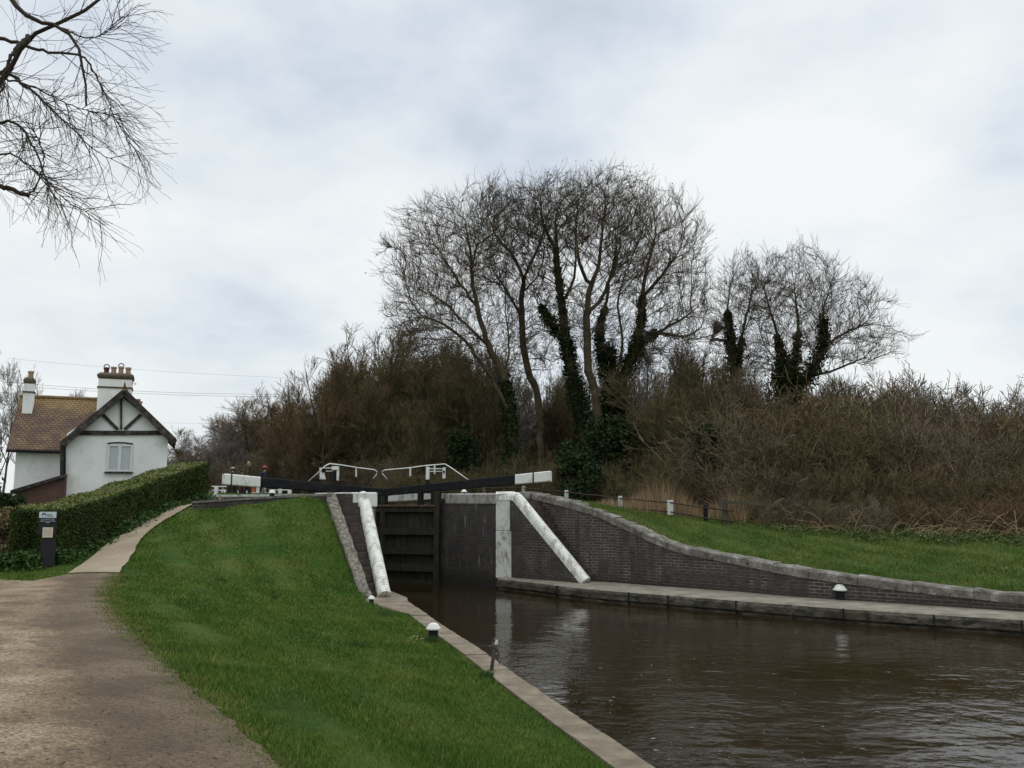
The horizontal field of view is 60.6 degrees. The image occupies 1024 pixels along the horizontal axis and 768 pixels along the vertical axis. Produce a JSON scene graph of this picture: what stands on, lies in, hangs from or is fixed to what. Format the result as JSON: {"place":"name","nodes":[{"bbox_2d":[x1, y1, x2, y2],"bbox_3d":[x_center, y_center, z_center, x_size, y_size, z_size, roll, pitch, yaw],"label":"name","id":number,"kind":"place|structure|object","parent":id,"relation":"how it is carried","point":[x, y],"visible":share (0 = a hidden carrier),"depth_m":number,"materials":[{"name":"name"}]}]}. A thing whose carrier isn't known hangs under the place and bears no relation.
{"place":"outdoors","nodes":[
{"label":"outdoors","id":0,"kind":"place"},
{"bbox_2d":[0,573,279,767],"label":"path","id":1,"kind":"structure","parent":0,"point":[49,657],"depth_m":6.60,"materials":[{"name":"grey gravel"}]},
{"bbox_2d":[68,498,220,572],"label":"paved path","id":2,"kind":"structure","parent":0,"point":[113,557],"depth_m":19.07,"materials":[{"name":"beige concrete"}]},
{"bbox_2d":[0,492,1023,767],"bbox_3d":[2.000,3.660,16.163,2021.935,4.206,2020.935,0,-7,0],"label":"ground","id":3,"kind":"structure","parent":0,"point":[264,528],"depth_m":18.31,"materials":[{"name":"green plant"}]},
{"bbox_2d":[0,506,15,551],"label":"garden shrub","id":4,"kind":"object","parent":3,"relation":"on","point":[5,517],"visible":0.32,"depth_m":19.97,"materials":[{"name":"brown plant"}]},
{"bbox_2d":[0,493,25,525],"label":"garden shrub","id":5,"kind":"object","parent":3,"relation":"on","point":[7,500],"visible":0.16,"depth_m":21.94,"materials":[{"name":"green plant"}]},
{"bbox_2d":[0,351,35,493],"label":"bare tree","id":6,"kind":"object","parent":3,"relation":"on","point":[15,400],"visible":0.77,"depth_m":63.05,"materials":[{"name":"brown plant"}]},
{"bbox_2d":[38,511,57,565],"bbox_3d":[-9.331,3.099,17.589,0.344,1.078,0.107,0,-7,0],"label":"notice sign","id":7,"kind":"object","parent":3,"relation":"on","point":[47,530],"visible":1,"depth_m":17.59,"materials":[{"name":"black metal"}]},
{"bbox_2d":[0,0,177,280],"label":"willow tree","id":8,"kind":"object","parent":3,"relation":"on","point":[6,72],"visible":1,"depth_m":9.42,"materials":[{"name":"brown plant"}]},
{"bbox_2d":[6,363,176,504],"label":"cottage","id":9,"kind":"structure","parent":3,"relation":"on","point":[112,431],"depth_m":38.12,"materials":[{"name":"paint"}]},
{"bbox_2d":[104,442,132,472],"bbox_3d":[-16.934,3.173,37.841,1.125,1.353,0.170,3,-8,-21],"label":"window","id":10,"kind":"structure","parent":9,"relation":"in","point":[119,457],"depth_m":37.85,"materials":[{"name":"grey"}]},
{"bbox_2d":[7,461,209,566],"bbox_3d":[-9.949,3.161,22.447,1.283,2.731,8.614,0,-7,3],"label":"hedge","id":11,"kind":"object","parent":3,"relation":"on","point":[101,513],"visible":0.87,"depth_m":20.87,"materials":[{"name":"green plant"}]},
{"bbox_2d":[0,492,221,572],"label":"weeds","id":12,"kind":"object","parent":3,"relation":"on","point":[65,556],"visible":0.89,"depth_m":19.20,"materials":[{"name":"green plant"}]},
{"bbox_2d":[168,444,203,462],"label":"bare tree","id":13,"kind":"object","parent":3,"relation":"on","point":[178,453],"visible":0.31,"depth_m":58.35,"materials":[{"name":"brown plant"}]},
{"bbox_2d":[81,572,326,767],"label":"path edge grass","id":14,"kind":"structure","parent":3,"relation":"on","point":[111,597],"depth_m":8.23,"materials":[{"name":"green plant"}]},
{"bbox_2d":[196,446,223,491],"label":"bare tree","id":15,"kind":"object","parent":3,"relation":"on","point":[208,456],"visible":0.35,"depth_m":58.88,"materials":[{"name":"brown plant"}]},
{"bbox_2d":[181,435,246,491],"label":"bare tree","id":16,"kind":"object","parent":3,"relation":"on","point":[190,442],"visible":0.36,"depth_m":61.35,"materials":[{"name":"brown plant"}]},
{"bbox_2d":[201,415,247,492],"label":"bare tree","id":17,"kind":"object","parent":3,"relation":"on","point":[217,430],"visible":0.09,"depth_m":66.96,"materials":[{"name":"brown plant"}]},
{"bbox_2d":[204,423,256,487],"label":"bare tree","id":18,"kind":"object","parent":3,"relation":"on","point":[222,445],"visible":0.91,"depth_m":57.45,"materials":[{"name":"brown plant"}]},
{"bbox_2d":[209,395,300,464],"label":"bare tree","id":19,"kind":"object","parent":3,"relation":"on","point":[244,423],"visible":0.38,"depth_m":58.08,"materials":[{"name":"brown plant"}]},
{"bbox_2d":[191,493,338,508],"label":"wall","id":20,"kind":"structure","parent":3,"relation":"on","point":[216,503],"depth_m":22.89,"materials":[{"name":"brick"}]},
{"bbox_2d":[224,380,312,462],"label":"bare tree","id":21,"kind":"object","parent":3,"relation":"on","point":[257,420],"visible":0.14,"depth_m":59.68,"materials":[{"name":"brown plant"}]},
{"bbox_2d":[254,424,286,492],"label":"bare tree","id":22,"kind":"object","parent":3,"relation":"on","point":[272,467],"visible":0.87,"depth_m":45.32,"materials":[{"name":"brown plant"}]},
{"bbox_2d":[259,391,295,475],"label":"bare tree","id":23,"kind":"object","parent":3,"relation":"on","point":[271,410],"visible":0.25,"depth_m":54.06,"materials":[{"name":"brown plant"}]},
{"bbox_2d":[262,400,305,492],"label":"bare tree","id":24,"kind":"object","parent":3,"relation":"on","point":[285,427],"visible":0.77,"depth_m":45.95,"materials":[{"name":"brown plant"}]},
{"bbox_2d":[268,368,311,446],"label":"bare tree","id":25,"kind":"object","parent":3,"relation":"on","point":[296,396],"visible":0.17,"depth_m":55.98,"materials":[{"name":"brown plant"}]},
{"bbox_2d":[212,492,376,523],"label":"lock wall","id":26,"kind":"structure","parent":3,"relation":"on","point":[347,497],"depth_m":21.99,"materials":[{"name":"stone"}]},
{"bbox_2d":[222,463,385,563],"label":"lock gate","id":27,"kind":"structure","parent":26,"relation":"attached to","point":[242,480],"depth_m":25.79,"materials":[{"name":"brown wood"}]},
{"bbox_2d":[319,466,338,481],"bbox_3d":[-5.497,2.701,26.266,0.619,0.459,0.310,0,-7,0],"label":"paddle gear","id":28,"kind":"object","parent":27,"relation":"on","point":[335,476],"visible":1,"depth_m":26.23,"materials":[{"name":"white paint"}]},
{"bbox_2d":[278,401,326,493],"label":"bare tree","id":29,"kind":"object","parent":3,"relation":"on","point":[306,464],"visible":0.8,"depth_m":43.66,"materials":[{"name":"brown plant"}]},
{"bbox_2d":[167,430,441,493],"bbox_3d":[-14.299,4.805,55.765,37.413,5.564,13.340,-7,-10,43],"label":"woodland edge","id":30,"kind":"object","parent":3,"relation":"on","point":[347,480],"visible":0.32,"depth_m":44.14,"materials":[{"name":"brown plant"}]},
{"bbox_2d":[290,349,360,492],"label":"bare tree","id":31,"kind":"object","parent":3,"relation":"on","point":[329,436],"visible":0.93,"depth_m":43.99,"materials":[{"name":"brown plant"}]},
{"bbox_2d":[305,374,354,462],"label":"bare tree","id":32,"kind":"object","parent":3,"relation":"on","point":[329,411],"visible":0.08,"depth_m":46.23,"materials":[{"name":"brown plant"}]},
{"bbox_2d":[298,347,362,470],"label":"bare tree","id":33,"kind":"object","parent":3,"relation":"on","point":[353,382],"visible":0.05,"depth_m":49.06,"materials":[{"name":"brown plant"}]},
{"bbox_2d":[318,388,361,483],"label":"bare tree","id":34,"kind":"object","parent":3,"relation":"on","point":[341,454],"visible":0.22,"depth_m":44.39,"materials":[{"name":"brown plant"}]},
{"bbox_2d":[307,333,377,411],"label":"bare tree","id":35,"kind":"object","parent":3,"relation":"on","point":[345,349],"visible":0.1,"depth_m":51.95,"materials":[{"name":"brown plant"}]},
{"bbox_2d":[316,359,381,483],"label":"bare tree","id":36,"kind":"object","parent":3,"relation":"on","point":[356,383],"visible":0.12,"depth_m":48.38,"materials":[{"name":"brown plant"}]},
{"bbox_2d":[321,367,384,483],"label":"bare tree","id":37,"kind":"object","parent":3,"relation":"on","point":[338,388],"visible":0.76,"depth_m":44.54,"materials":[{"name":"brown plant"}]},
{"bbox_2d":[215,576,494,680],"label":"grass tufts","id":38,"kind":"object","parent":3,"relation":"on","point":[486,675],"visible":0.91,"depth_m":13.36,"materials":[{"name":"green plant"}]},
{"bbox_2d":[211,493,510,587],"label":"lock wall","id":39,"kind":"structure","parent":3,"relation":"on","point":[475,540],"depth_m":25.34,"materials":[{"name":"brick"}]},
{"bbox_2d":[379,463,551,582],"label":"lock gate","id":40,"kind":"structure","parent":39,"relation":"attached to","point":[411,550],"depth_m":26.45,"materials":[{"name":"brown wood"}]},
{"bbox_2d":[326,491,407,614],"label":"lock stairs","id":41,"kind":"structure","parent":3,"relation":"on","point":[357,534],"depth_m":20.55,"materials":[{"name":"white paint"}]},
{"bbox_2d":[342,372,394,477],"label":"bare tree","id":42,"kind":"object","parent":3,"relation":"on","point":[377,417],"visible":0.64,"depth_m":44.57,"materials":[{"name":"brown plant"}]},
{"bbox_2d":[339,363,403,466],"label":"bare tree","id":43,"kind":"object","parent":3,"relation":"on","point":[378,386],"visible":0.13,"depth_m":46.79,"materials":[{"name":"brown plant"}]},
{"bbox_2d":[341,320,415,428],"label":"bare tree","id":44,"kind":"object","parent":3,"relation":"on","point":[366,354],"visible":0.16,"depth_m":50.06,"materials":[{"name":"brown plant"}]},
{"bbox_2d":[346,391,425,471],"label":"bare tree","id":45,"kind":"object","parent":3,"relation":"on","point":[399,428],"visible":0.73,"depth_m":44.58,"materials":[{"name":"brown plant"}]},
{"bbox_2d":[354,341,420,440],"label":"bare tree","id":46,"kind":"object","parent":3,"relation":"on","point":[393,368],"visible":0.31,"depth_m":49.29,"materials":[{"name":"brown plant"}]},
{"bbox_2d":[349,328,431,452],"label":"bare tree","id":47,"kind":"object","parent":3,"relation":"on","point":[400,382],"visible":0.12,"depth_m":49.01,"materials":[{"name":"brown plant"}]},
{"bbox_2d":[352,306,430,384],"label":"bare tree","id":48,"kind":"object","parent":3,"relation":"on","point":[377,337],"visible":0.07,"depth_m":55.69,"materials":[{"name":"brown plant"}]},
{"bbox_2d":[362,366,464,470],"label":"bare tree","id":49,"kind":"object","parent":3,"relation":"on","point":[388,395],"visible":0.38,"depth_m":46.13,"materials":[{"name":"brown plant"}]},
{"bbox_2d":[387,342,444,458],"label":"bare tree","id":50,"kind":"object","parent":3,"relation":"on","point":[424,375],"visible":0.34,"depth_m":47.81,"materials":[{"name":"brown plant"}]},
{"bbox_2d":[392,393,447,492],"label":"bare tree","id":51,"kind":"object","parent":3,"relation":"on","point":[421,431],"visible":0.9,"depth_m":42.79,"materials":[{"name":"brown plant"}]},
{"bbox_2d":[393,357,472,436],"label":"bare tree","id":52,"kind":"object","parent":3,"relation":"on","point":[407,381],"visible":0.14,"depth_m":48.75,"materials":[{"name":"brown plant"}]},
{"bbox_2d":[425,385,467,473],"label":"bare tree","id":53,"kind":"object","parent":3,"relation":"on","point":[442,414],"visible":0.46,"depth_m":46.32,"materials":[{"name":"brown plant"}]},
{"bbox_2d":[414,355,484,466],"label":"bare tree","id":54,"kind":"object","parent":3,"relation":"on","point":[451,403],"visible":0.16,"depth_m":46.68,"materials":[{"name":"brown plant"}]},
{"bbox_2d":[421,332,483,492],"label":"bare tree","id":55,"kind":"object","parent":3,"relation":"on","point":[445,385],"visible":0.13,"depth_m":48.51,"materials":[{"name":"brown plant"}]},
{"bbox_2d":[365,168,555,491],"bbox_3d":[-2.182,-2.237,39.633,8.682,15.548,8.102,0,-7,0],"label":"ash tree","id":56,"kind":"object","parent":3,"relation":"on","point":[507,404],"visible":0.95,"depth_m":39.16,"materials":[{"name":"brown plant"}]},
{"bbox_2d":[444,422,484,492],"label":"evergreen bush","id":57,"kind":"object","parent":3,"relation":"on","point":[461,448],"visible":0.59,"depth_m":40.62,"materials":[{"name":"green plant"}]},
{"bbox_2d":[435,370,496,457],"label":"bare tree","id":58,"kind":"object","parent":3,"relation":"on","point":[449,386],"visible":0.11,"depth_m":46.35,"materials":[{"name":"brown plant"}]},
{"bbox_2d":[438,334,513,492],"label":"bare tree","id":59,"kind":"object","parent":3,"relation":"on","point":[490,430],"visible":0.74,"depth_m":44.96,"materials":[{"name":"brown plant"}]},
{"bbox_2d":[442,328,524,473],"bbox_3d":[-1.383,1.670,46.960,4.584,9.672,4.074,-2,-8,16],"label":"bare tree","id":60,"kind":"object","parent":3,"relation":"on","point":[480,388],"visible":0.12,"depth_m":46.81,"materials":[{"name":"brown plant"}]},
{"bbox_2d":[483,350,536,467],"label":"bare tree","id":61,"kind":"object","parent":3,"relation":"on","point":[524,429],"visible":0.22,"depth_m":45.26,"materials":[{"name":"brown plant"}]},
{"bbox_2d":[450,162,572,491],"bbox_3d":[0.033,-2.287,41.851,6.117,16.334,7.256,0,-7,0],"label":"ash tree","id":62,"kind":"object","parent":3,"relation":"on","point":[539,419],"visible":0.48,"depth_m":41.36,"materials":[{"name":"brown plant"}]},
{"bbox_2d":[391,594,654,767],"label":"canal edge","id":63,"kind":"object","parent":3,"relation":"on","point":[599,744],"visible":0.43,"depth_m":9.27,"materials":[{"name":"stone"}]},
{"bbox_2d":[513,371,543,468],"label":"bare tree","id":64,"kind":"object","parent":3,"relation":"on","point":[528,399],"visible":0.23,"depth_m":49.16,"materials":[{"name":"brown plant"}]},
{"bbox_2d":[521,380,555,471],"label":"bare tree","id":65,"kind":"object","parent":3,"relation":"on","point":[544,402],"visible":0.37,"depth_m":50.35,"materials":[{"name":"brown plant"}]},
{"bbox_2d":[343,415,753,509],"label":"undergrowth","id":66,"kind":"object","parent":3,"relation":"on","point":[655,471],"visible":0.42,"depth_m":35.56,"materials":[{"name":"brown plant"}]},
{"bbox_2d":[530,365,571,465],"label":"bare tree","id":67,"kind":"object","parent":3,"relation":"on","point":[548,440],"visible":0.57,"depth_m":49.71,"materials":[{"name":"brown plant"}]},
{"bbox_2d":[501,157,603,453],"bbox_3d":[1.948,-2.431,40.603,5.130,16.429,6.794,0,-7,0],"label":"ivy clad tree","id":68,"kind":"object","parent":3,"relation":"on","point":[576,394],"visible":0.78,"depth_m":40.28,"materials":[{"name":"brown plant"}]},
{"bbox_2d":[552,369,591,452],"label":"bare tree","id":69,"kind":"object","parent":3,"relation":"on","point":[566,430],"visible":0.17,"depth_m":48.84,"materials":[{"name":"brown plant"}]},
{"bbox_2d":[539,439,629,500],"bbox_3d":[2.719,3.421,33.001,2.538,2.808,4.009,3,-8,-22],"label":"evergreen bush","id":70,"kind":"object","parent":3,"relation":"on","point":[569,461],"visible":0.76,"depth_m":32.47,"materials":[{"name":"green plant"}]},
{"bbox_2d":[571,335,602,424],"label":"bare tree","id":71,"kind":"object","parent":3,"relation":"on","point":[591,405],"visible":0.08,"depth_m":52.93,"materials":[{"name":"brown plant"}]},
{"bbox_2d":[529,151,661,501],"bbox_3d":[3.759,-2.473,38.970,6.062,16.147,7.875,0,-7,0],"label":"tree","id":72,"kind":"object","parent":3,"relation":"on","point":[587,336],"visible":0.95,"depth_m":38.86,"materials":[{"name":"brown plant"}]},
{"bbox_2d":[482,486,734,521],"bbox_3d":[2.441,4.073,30.356,0.483,1.188,13.065,5,-9,-35],"label":"rail fence","id":73,"kind":"object","parent":3,"relation":"on","point":[669,511],"visible":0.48,"depth_m":26.82,"materials":[{"name":"white paint"}]},
{"bbox_2d":[579,414,644,502],"bbox_3d":[4.045,3.344,36.984,3.223,4.118,3.204,3,-8,-21],"label":"evergreen bush","id":74,"kind":"object","parent":3,"relation":"on","point":[608,444],"visible":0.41,"depth_m":36.41,"materials":[{"name":"green plant"}]},
{"bbox_2d":[611,337,664,480],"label":"bare tree","id":75,"kind":"object","parent":3,"relation":"on","point":[640,366],"visible":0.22,"depth_m":51.55,"materials":[{"name":"brown plant"}]},
{"bbox_2d":[598,363,682,487],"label":"bare tree","id":76,"kind":"object","parent":3,"relation":"on","point":[622,390],"visible":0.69,"depth_m":37.48,"materials":[{"name":"brown plant"}]},
{"bbox_2d":[590,164,732,478],"bbox_3d":[6.862,-2.292,40.584,7.282,16.267,6.964,-7,-10,43],"label":"ivy clad tree","id":77,"kind":"object","parent":3,"relation":"on","point":[641,340],"visible":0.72,"depth_m":40.12,"materials":[{"name":"brown plant"}]},
{"bbox_2d":[630,388,705,466],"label":"bare tree","id":78,"kind":"object","parent":3,"relation":"on","point":[673,420],"visible":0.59,"depth_m":36.47,"materials":[{"name":"brown plant"}]},
{"bbox_2d":[597,477,761,523],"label":"dry reeds","id":79,"kind":"object","parent":3,"relation":"on","point":[645,504],"visible":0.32,"depth_m":27.85,"materials":[{"name":"brown plant"}]},
{"bbox_2d":[659,381,720,462],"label":"bare tree","id":80,"kind":"object","parent":3,"relation":"on","point":[689,401],"visible":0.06,"depth_m":39.43,"materials":[{"name":"brown plant"}]},
{"bbox_2d":[659,350,732,455],"bbox_3d":[8.536,1.982,40.026,3.836,7.741,4.494,-4,-8,27],"label":"bush","id":81,"kind":"object","parent":3,"relation":"on","point":[684,380],"visible":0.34,"depth_m":40.22,"materials":[{"name":"brown plant"}]},
{"bbox_2d":[681,345,724,406],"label":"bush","id":82,"kind":"object","parent":3,"relation":"on","point":[702,366],"visible":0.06,"depth_m":50.16,"materials":[{"name":"brown plant"}]},
{"bbox_2d":[681,420,729,504],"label":"evergreen bush","id":83,"kind":"object","parent":3,"relation":"on","point":[707,430],"visible":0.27,"depth_m":32.12,"materials":[{"name":"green plant"}]},
{"bbox_2d":[674,378,767,455],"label":"bare tree","id":84,"kind":"object","parent":3,"relation":"on","point":[705,403],"visible":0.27,"depth_m":38.30,"materials":[{"name":"brown plant"}]},
{"bbox_2d":[673,347,773,423],"bbox_3d":[10.877,2.268,43.090,7.270,8.049,5.320,4,-9,-30],"label":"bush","id":85,"kind":"object","parent":3,"relation":"on","point":[723,378],"visible":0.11,"depth_m":41.98,"materials":[{"name":"brown plant"}]},
{"bbox_2d":[705,360,763,423],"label":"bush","id":86,"kind":"object","parent":3,"relation":"on","point":[731,380],"visible":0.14,"depth_m":40.10,"materials":[{"name":"brown plant"}]},
{"bbox_2d":[694,242,781,398],"bbox_3d":[11.625,-0.508,44.579,4.410,13.979,5.296,0,-7,0],"label":"ivy clad tree","id":87,"kind":"object","parent":3,"relation":"on","point":[731,348],"visible":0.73,"depth_m":44.49,"materials":[{"name":"brown plant"}]},
{"bbox_2d":[712,365,776,433],"bbox_3d":[10.535,2.294,37.994,3.338,6.736,3.911,-7,-10,43],"label":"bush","id":88,"kind":"object","parent":3,"relation":"on","point":[752,389],"visible":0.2,"depth_m":38.44,"materials":[{"name":"brown plant"}]},
{"bbox_2d":[722,498,774,524],"bbox_3d":[6.931,3.710,25.539,1.748,0.777,0.171,2,-8,-16],"label":"wooden rail fence section","id":89,"kind":"object","parent":3,"relation":"on","point":[725,502],"visible":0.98,"depth_m":25.35,"materials":[{"name":"brown wood"}]},
{"bbox_2d":[496,577,1023,635],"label":"quay ledge","id":90,"kind":"object","parent":3,"relation":"on","point":[932,617],"visible":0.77,"depth_m":18.66,"materials":[{"name":"concrete"}]},
{"bbox_2d":[496,491,594,582],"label":"lock stairs","id":91,"kind":"structure","parent":90,"relation":"on","point":[540,550],"depth_m":24.07,"materials":[{"name":"brick"}]},
{"bbox_2d":[519,492,1023,611],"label":"retaining wall","id":92,"kind":"structure","parent":90,"relation":"on","point":[605,546],"depth_m":21.44,"materials":[{"name":"brick"}]},
{"bbox_2d":[723,357,851,411],"bbox_3d":[13.440,2.320,43.250,7.270,8.049,5.320,-4,-8,26],"label":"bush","id":93,"kind":"object","parent":3,"relation":"on","point":[761,389],"visible":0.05,"depth_m":43.34,"materials":[{"name":"brown plant"}]},
{"bbox_2d":[568,498,1023,591],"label":"verge grass","id":94,"kind":"structure","parent":3,"relation":"on","point":[658,517],"depth_m":22.17,"materials":[{"name":"green plant"}]},
{"bbox_2d":[760,382,832,445],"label":"bare tree","id":95,"kind":"object","parent":3,"relation":"on","point":[815,401],"visible":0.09,"depth_m":37.40,"materials":[{"name":"brown plant"}]},
{"bbox_2d":[623,362,1023,532],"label":"thicket","id":96,"kind":"object","parent":3,"relation":"on","point":[789,500],"visible":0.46,"depth_m":29.27,"materials":[{"name":"brown plant"}]},
{"bbox_2d":[723,233,929,408],"bbox_3d":[15.246,-0.589,43.406,9.307,13.956,7.473,0,-7,0],"label":"ivy clad tree","id":97,"kind":"object","parent":3,"relation":"on","point":[793,361],"visible":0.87,"depth_m":42.99,"materials":[{"name":"brown plant"}]},
{"bbox_2d":[647,365,1023,533],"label":"thicket","id":98,"kind":"object","parent":3,"relation":"on","point":[912,504],"visible":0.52,"depth_m":29.12,"materials":[{"name":"brown plant"}]},
{"bbox_2d":[815,372,871,415],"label":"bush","id":99,"kind":"object","parent":3,"relation":"on","point":[834,388],"visible":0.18,"depth_m":39.26,"materials":[{"name":"brown plant"}]},
{"bbox_2d":[700,495,1023,538],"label":"bramble canes","id":100,"kind":"object","parent":3,"relation":"on","point":[931,526],"visible":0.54,"depth_m":24.45,"materials":[{"name":"brown plant"}]},
{"bbox_2d":[719,515,1023,552],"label":"verge weeds","id":101,"kind":"object","parent":3,"relation":"on","point":[964,536],"visible":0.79,"depth_m":23.72,"materials":[{"name":"green plant"}]},
{"bbox_2d":[878,358,939,425],"bbox_3d":[19.375,2.667,43.478,4.975,7.526,6.798,-5,-9,35],"label":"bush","id":102,"kind":"object","parent":3,"relation":"on","point":[911,379],"visible":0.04,"depth_m":42.22,"materials":[{"name":"brown plant"}]},
{"bbox_2d":[0,0,1023,492],"label":"sky","id":103,"kind":"structure","parent":0,"point":[890,133],"materials":[{"name":"white"}]},
{"bbox_2d":[389,582,1023,767],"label":"water","id":104,"kind":"structure","parent":0,"point":[546,643],"depth_m":12.17,"materials":[{"name":"brown liquid"}]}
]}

